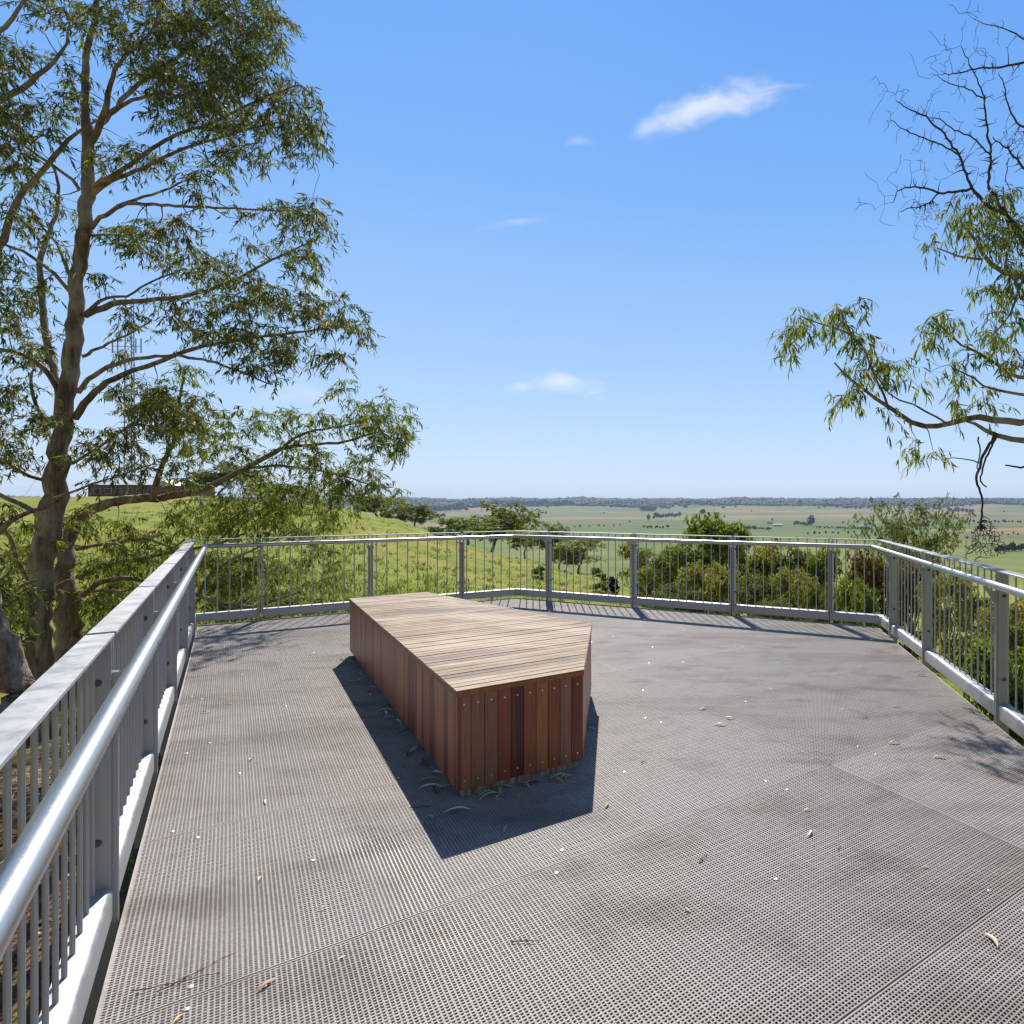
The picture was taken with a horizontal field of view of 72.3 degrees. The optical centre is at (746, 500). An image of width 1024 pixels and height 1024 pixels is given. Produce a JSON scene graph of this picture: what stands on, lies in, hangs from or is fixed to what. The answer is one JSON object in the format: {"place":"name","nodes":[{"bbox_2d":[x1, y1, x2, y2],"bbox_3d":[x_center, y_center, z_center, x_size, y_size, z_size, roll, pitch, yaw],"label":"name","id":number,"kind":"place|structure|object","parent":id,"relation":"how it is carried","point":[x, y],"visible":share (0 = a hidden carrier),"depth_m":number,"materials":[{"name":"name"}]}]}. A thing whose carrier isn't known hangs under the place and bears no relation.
{"place":"outdoors","nodes":[
{"label":"outdoors","id":0,"kind":"place"},
{"bbox_2d":[0,496,1023,1023],"bbox_3d":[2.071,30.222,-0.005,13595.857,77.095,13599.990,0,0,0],"label":"terrain","id":1,"kind":"structure","parent":0,"point":[630,520],"depth_m":79.67,"materials":[{"name":"green plant"}]},
{"bbox_2d":[0,0,103,745],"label":"gum tree","id":2,"kind":"object","parent":1,"relation":"on","point":[16,677],"visible":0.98,"depth_m":9.16,"materials":[{"name":"green plant"}]},
{"bbox_2d":[0,743,163,1023],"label":"leaf litter","id":3,"kind":"object","parent":1,"relation":"on","point":[39,903],"visible":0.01,"depth_m":5.26,"materials":[{"name":"plant"}]},
{"bbox_2d":[25,298,192,494],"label":"radio mast","id":4,"kind":"object","parent":1,"relation":"on","point":[133,352],"visible":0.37,"depth_m":149.51,"materials":[{"name":"metal"}]},
{"bbox_2d":[83,480,219,496],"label":"brick hall","id":5,"kind":"structure","parent":1,"relation":"on","point":[105,489],"depth_m":138.00,"materials":[{"name":"brick"}]},
{"bbox_2d":[104,488,111,493],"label":"window","id":6,"kind":"structure","parent":5,"relation":"in","point":[106,490],"depth_m":137.89,"materials":[{"name":"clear glass"}]},
{"bbox_2d":[126,488,132,493],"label":"window","id":7,"kind":"structure","parent":5,"relation":"in","point":[130,489],"depth_m":137.89,"materials":[{"name":"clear glass"}]},
{"bbox_2d":[0,0,386,691],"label":"gum tree","id":8,"kind":"object","parent":1,"relation":"on","point":[242,76],"visible":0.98,"depth_m":11.12,"materials":[{"name":"green plant"}]},
{"bbox_2d":[0,359,422,702],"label":"gum tree","id":9,"kind":"object","parent":1,"relation":"on","point":[69,622],"visible":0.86,"depth_m":12.69,"materials":[{"name":"green plant"}]},
{"bbox_2d":[187,460,271,499],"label":"hill gum","id":10,"kind":"object","parent":1,"relation":"on","point":[215,475],"visible":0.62,"depth_m":103.78,"materials":[{"name":"green plant"}]},
{"bbox_2d":[242,483,284,493],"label":"hill gum","id":11,"kind":"object","parent":1,"relation":"on","point":[248,488],"visible":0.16,"depth_m":108.73,"materials":[{"name":"green plant"}]},
{"bbox_2d":[342,494,407,516],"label":"hill gum","id":12,"kind":"object","parent":1,"relation":"on","point":[375,505],"visible":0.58,"depth_m":99.16,"materials":[{"name":"green plant"}]},
{"bbox_2d":[379,511,394,517],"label":"bush","id":13,"kind":"object","parent":1,"relation":"on","point":[388,515],"visible":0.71,"depth_m":83.95,"materials":[{"name":"green plant"}]},
{"bbox_2d":[49,506,755,759],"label":"grass tussocks","id":14,"kind":"object","parent":1,"relation":"on","point":[392,590],"depth_m":26.80,"materials":[{"name":"green plant"}]},
{"bbox_2d":[389,503,441,525],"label":"hill gum","id":15,"kind":"object","parent":1,"relation":"on","point":[423,511],"visible":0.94,"depth_m":94.00,"materials":[{"name":"green plant"}]},
{"bbox_2d":[427,526,445,536],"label":"bush","id":16,"kind":"object","parent":1,"relation":"on","point":[432,529],"visible":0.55,"depth_m":73.67,"materials":[{"name":"green plant"}]},
{"bbox_2d":[430,515,503,544],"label":"hill gum","id":17,"kind":"object","parent":1,"relation":"on","point":[457,524],"visible":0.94,"depth_m":69.14,"materials":[{"name":"green plant"}]},
{"bbox_2d":[447,500,543,552],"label":"hill gum","id":18,"kind":"object","parent":1,"relation":"on","point":[512,520],"visible":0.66,"depth_m":82.05,"materials":[{"name":"green plant"}]},
{"bbox_2d":[7,494,1023,509],"bbox_3d":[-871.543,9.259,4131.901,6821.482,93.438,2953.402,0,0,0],"label":"woodland","id":19,"kind":"object","parent":1,"relation":"on","point":[844,502],"visible":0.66,"depth_m":4253.52,"materials":[{"name":"green plant"}]},
{"bbox_2d":[505,529,541,558],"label":"hill gum","id":20,"kind":"object","parent":1,"relation":"on","point":[517,540],"visible":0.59,"depth_m":67.43,"materials":[{"name":"green plant"}]},
{"bbox_2d":[531,565,544,579],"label":"bush","id":21,"kind":"object","parent":1,"relation":"on","point":[536,570],"visible":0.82,"depth_m":39.80,"materials":[{"name":"green plant"}]},
{"bbox_2d":[529,521,570,552],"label":"hill gum","id":22,"kind":"object","parent":1,"relation":"on","point":[551,528],"visible":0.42,"depth_m":63.87,"materials":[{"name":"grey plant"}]},
{"bbox_2d":[537,540,578,569],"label":"hill gum","id":23,"kind":"object","parent":1,"relation":"on","point":[556,557],"visible":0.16,"depth_m":69.07,"materials":[{"name":"green plant"}]},
{"bbox_2d":[93,598,1023,1023],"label":"deck","id":24,"kind":"structure","parent":1,"relation":"on","point":[423,916],"depth_m":2.77,"materials":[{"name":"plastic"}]},
{"bbox_2d":[0,539,207,1023],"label":"balustrade","id":25,"kind":"object","parent":24,"relation":"on","point":[128,656],"visible":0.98,"depth_m":2.01,"materials":[{"name":"metal"}]},
{"bbox_2d":[131,973,218,990],"bbox_3d":[-1.773,1.493,2.014,0.220,0.006,0.028,0,0,-22],"label":"twig","id":26,"kind":"object","parent":24,"relation":"on","point":[171,983],"visible":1,"depth_m":2.00,"materials":[{"name":"wood"}]},
{"bbox_2d":[157,953,233,991],"bbox_3d":[-1.749,1.493,2.055,0.025,0.006,0.200,0,0,30],"label":"twig","id":27,"kind":"object","parent":24,"relation":"on","point":[191,974],"visible":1,"depth_m":2.04,"materials":[{"name":"brown wood"}]},
{"bbox_2d":[255,978,275,991],"bbox_3d":[-1.485,1.492,1.995,0.012,0.007,0.062,0,0,20],"label":"fallen leaf","id":28,"kind":"object","parent":24,"relation":"on","point":[262,985],"visible":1,"depth_m":1.99,"materials":[{"name":"orange plant"}]},
{"bbox_2d":[195,531,515,621],"bbox_3d":[-5.089,1.175,8.838,3.869,1.410,0.190,0,0,-36],"label":"balustrade","id":29,"kind":"object","parent":24,"relation":"on","point":[205,616],"visible":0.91,"depth_m":8.61,"materials":[{"name":"metal"}]},
{"bbox_2d":[418,783,444,788],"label":"fallen leaf","id":30,"kind":"object","parent":24,"relation":"on","point":[436,784],"visible":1,"depth_m":3.36,"materials":[{"name":"grey plant"}]},
{"bbox_2d":[433,785,438,793],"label":"fallen leaf","id":31,"kind":"object","parent":24,"relation":"on","point":[435,788],"visible":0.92,"depth_m":3.33,"materials":[{"name":"plant"}]},
{"bbox_2d":[444,806,470,812],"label":"fallen leaf","id":32,"kind":"object","parent":24,"relation":"on","point":[455,807],"visible":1,"depth_m":3.12,"materials":[{"name":"grey plant"}]},
{"bbox_2d":[349,592,591,796],"bbox_3d":[-2.145,1.224,5.151,1.298,0.550,3.921,0,0,-38],"label":"timber bench","id":33,"kind":"object","parent":24,"relation":"on","point":[480,697],"visible":1,"depth_m":3.74,"materials":[{"name":"brown wood"}]},
{"bbox_2d":[490,783,511,788],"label":"fallen leaf","id":34,"kind":"object","parent":24,"relation":"on","point":[501,784],"visible":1,"depth_m":3.37,"materials":[{"name":"grey plant"}]},
{"bbox_2d":[511,939,539,941],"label":"twig","id":35,"kind":"object","parent":24,"relation":"on","point":[524,940],"visible":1,"depth_m":2.19,"materials":[{"name":"wood"}]},
{"bbox_2d":[513,531,882,623],"bbox_3d":[-1.004,1.175,8.802,5.712,1.410,0.190,0,0,24],"label":"balustrade","id":36,"kind":"object","parent":24,"relation":"on","point":[830,614],"visible":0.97,"depth_m":8.61,"materials":[{"name":"metal"}]},
{"bbox_2d":[871,540,1023,738],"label":"balustrade","id":37,"kind":"object","parent":24,"relation":"on","point":[1002,710],"visible":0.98,"depth_m":5.04,"materials":[{"name":"metal"}]},
{"bbox_2d":[984,933,997,946],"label":"fallen leaf","id":38,"kind":"object","parent":24,"relation":"on","point":[994,939],"visible":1,"depth_m":2.20,"materials":[{"name":"beige plant"}]},
{"bbox_2d":[552,536,606,573],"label":"hill gum","id":39,"kind":"object","parent":1,"relation":"on","point":[576,551],"visible":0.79,"depth_m":57.14,"materials":[{"name":"green plant"}]},
{"bbox_2d":[591,567,602,576],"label":"bush","id":40,"kind":"object","parent":1,"relation":"on","point":[598,571],"visible":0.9,"depth_m":51.88,"materials":[{"name":"green plant"}]},
{"bbox_2d":[588,580,609,592],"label":"bush","id":41,"kind":"object","parent":1,"relation":"on","point":[604,586],"visible":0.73,"depth_m":35.90,"materials":[{"name":"green plant"}]},
{"bbox_2d":[603,576,619,594],"bbox_3d":[-7.665,4.954,36.978,0.750,1.277,1.002,0,0,43],"label":"bush","id":42,"kind":"object","parent":1,"relation":"on","point":[612,584],"visible":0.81,"depth_m":36.86,"materials":[{"name":"green plant"}]},
{"bbox_2d":[616,541,652,581],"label":"hill gum","id":43,"kind":"object","parent":1,"relation":"on","point":[626,553],"visible":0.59,"depth_m":61.40,"materials":[{"name":"green plant"}]},
{"bbox_2d":[625,562,676,598],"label":"thicket tree","id":44,"kind":"object","parent":1,"relation":"on","point":[642,575],"visible":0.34,"depth_m":35.42,"materials":[{"name":"green plant"}]},
{"bbox_2d":[646,546,681,608],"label":"thicket tree","id":45,"kind":"object","parent":1,"relation":"on","point":[669,577],"visible":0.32,"depth_m":33.42,"materials":[{"name":"green plant"}]},
{"bbox_2d":[643,582,718,613],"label":"thicket tree","id":46,"kind":"object","parent":1,"relation":"on","point":[671,591],"visible":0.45,"depth_m":24.02,"materials":[{"name":"green plant"}]},
{"bbox_2d":[661,543,718,613],"bbox_3d":[-2.582,4.035,30.046,2.859,4.398,2.900,0,0,18],"label":"thicket tree","id":47,"kind":"object","parent":1,"relation":"on","point":[671,556],"visible":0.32,"depth_m":29.87,"materials":[{"name":"green plant"}]},
{"bbox_2d":[676,560,749,615],"bbox_3d":[-1.103,4.020,25.006,3.468,3.459,3.332,0,0,-9],"label":"shrub","id":48,"kind":"object","parent":1,"relation":"on","point":[715,578],"visible":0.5,"depth_m":24.82,"materials":[{"name":"green plant"}]},
{"bbox_2d":[681,509,753,615],"bbox_3d":[-1.325,3.661,31.996,3.956,6.476,4.013,0,0,-6],"label":"tree","id":49,"kind":"object","parent":1,"relation":"on","point":[707,526],"visible":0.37,"depth_m":31.68,"materials":[{"name":"green plant"}]},
{"bbox_2d":[718,572,788,617],"bbox_3d":[0.299,4.109,22.982,2.452,3.122,2.552,0,0,-37],"label":"thicket tree","id":50,"kind":"object","parent":1,"relation":"on","point":[758,588],"visible":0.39,"depth_m":22.87,"materials":[{"name":"green plant"}]},
{"bbox_2d":[736,538,786,615],"bbox_3d":[0.698,4.254,30.079,2.744,4.974,2.704,0,0,40],"label":"thicket tree","id":51,"kind":"object","parent":1,"relation":"on","point":[758,560],"visible":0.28,"depth_m":29.52,"materials":[{"name":"green plant"}]},
{"bbox_2d":[749,599,812,621],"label":"thicket tree","id":52,"kind":"object","parent":1,"relation":"on","point":[775,603],"visible":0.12,"depth_m":17.86,"materials":[{"name":"green plant"}]},
{"bbox_2d":[764,546,811,618],"bbox_3d":[1.874,4.281,28.949,2.315,4.760,2.349,0,0,28],"label":"thicket tree","id":53,"kind":"object","parent":1,"relation":"on","point":[785,561],"visible":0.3,"depth_m":28.57,"materials":[{"name":"green plant"}]},
{"bbox_2d":[767,565,820,621],"bbox_3d":[2.000,4.202,24.006,2.441,3.663,2.346,0,0,-13],"label":"thicket tree","id":54,"kind":"object","parent":1,"relation":"on","point":[794,583],"visible":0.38,"depth_m":23.95,"materials":[{"name":"green plant"}]},
{"bbox_2d":[806,515,814,525],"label":"distant tree","id":55,"kind":"object","parent":1,"relation":"on","point":[811,520],"visible":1,"depth_m":1638.81,"materials":[{"name":"green plant"}]},
{"bbox_2d":[801,542,842,622],"bbox_3d":[3.200,4.283,28.006,2.019,5.014,2.048,0,0,-9],"label":"thicket tree","id":56,"kind":"object","parent":1,"relation":"on","point":[820,567],"visible":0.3,"depth_m":27.65,"materials":[{"name":"green plant"}]},
{"bbox_2d":[801,580,844,623],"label":"thicket tree","id":57,"kind":"object","parent":1,"relation":"on","point":[820,600],"visible":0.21,"depth_m":21.06,"materials":[{"name":"green plant"}]},
{"bbox_2d":[834,575,883,629],"bbox_3d":[2.985,3.519,17.002,1.572,3.214,1.510,0,0,-6],"label":"thicket tree","id":58,"kind":"object","parent":1,"relation":"on","point":[859,599],"visible":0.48,"depth_m":16.94,"materials":[{"name":"green plant"}]},
{"bbox_2d":[842,548,913,634],"bbox_3d":[3.884,3.575,19.956,2.060,4.403,2.090,0,0,-36],"label":"shrub","id":59,"kind":"object","parent":1,"relation":"on","point":[879,575],"visible":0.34,"depth_m":19.63,"materials":[{"name":"green plant"}]},
{"bbox_2d":[766,1,1023,561],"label":"gum tree","id":60,"kind":"object","parent":1,"relation":"on","point":[1014,229],"visible":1,"depth_m":6.80,"materials":[{"name":"green plant"}]},
{"bbox_2d":[843,491,975,628],"bbox_3d":[6.922,2.993,26.820,5.079,6.814,4.447,0,0,-38],"label":"slope gum","id":61,"kind":"object","parent":1,"relation":"on","point":[896,535],"visible":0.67,"depth_m":26.73,"materials":[{"name":"green plant"}]},
{"bbox_2d":[879,551,946,659],"bbox_3d":[5.114,3.395,20.017,2.098,3.666,2.129,0,0,-16],"label":"shrub","id":62,"kind":"object","parent":1,"relation":"on","point":[908,649],"visible":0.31,"depth_m":19.57,"materials":[{"name":"green plant"}]},
{"bbox_2d":[911,565,979,675],"bbox_3d":[5.175,3.219,16.986,1.865,3.070,1.941,0,0,42],"label":"shrub","id":63,"kind":"object","parent":1,"relation":"on","point":[951,607],"visible":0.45,"depth_m":16.73,"materials":[{"name":"green plant"}]},
{"bbox_2d":[945,593,1009,654],"bbox_3d":[8.886,4.927,25.015,2.568,2.778,2.468,0,0,43],"label":"slope gum","id":64,"kind":"object","parent":1,"relation":"on","point":[974,612],"visible":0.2,"depth_m":24.64,"materials":[{"name":"green plant"}]},
{"bbox_2d":[943,636,1023,731],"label":"shrub","id":65,"kind":"object","parent":1,"relation":"on","point":[975,704],"visible":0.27,"depth_m":9.35,"materials":[{"name":"green plant"}]},
{"bbox_2d":[973,597,1023,689],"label":"slope gum","id":66,"kind":"object","parent":1,"relation":"on","point":[1020,628],"visible":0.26,"depth_m":11.72,"materials":[{"name":"green plant"}]},
{"bbox_2d":[1008,541,1015,550],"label":"distant tree","id":67,"kind":"object","parent":1,"relation":"on","point":[1013,545],"visible":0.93,"depth_m":721.98,"materials":[{"name":"green plant"}]},
{"bbox_2d":[1009,683,1023,742],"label":"shrub","id":68,"kind":"object","parent":1,"relation":"on","point":[1020,700],"visible":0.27,"depth_m":8.93,"materials":[{"name":"green plant"}]},
{"bbox_2d":[0,0,1023,498],"label":"sky","id":69,"kind":"structure","parent":0,"point":[578,233],"materials":[{"name":"blue"}]}
]}

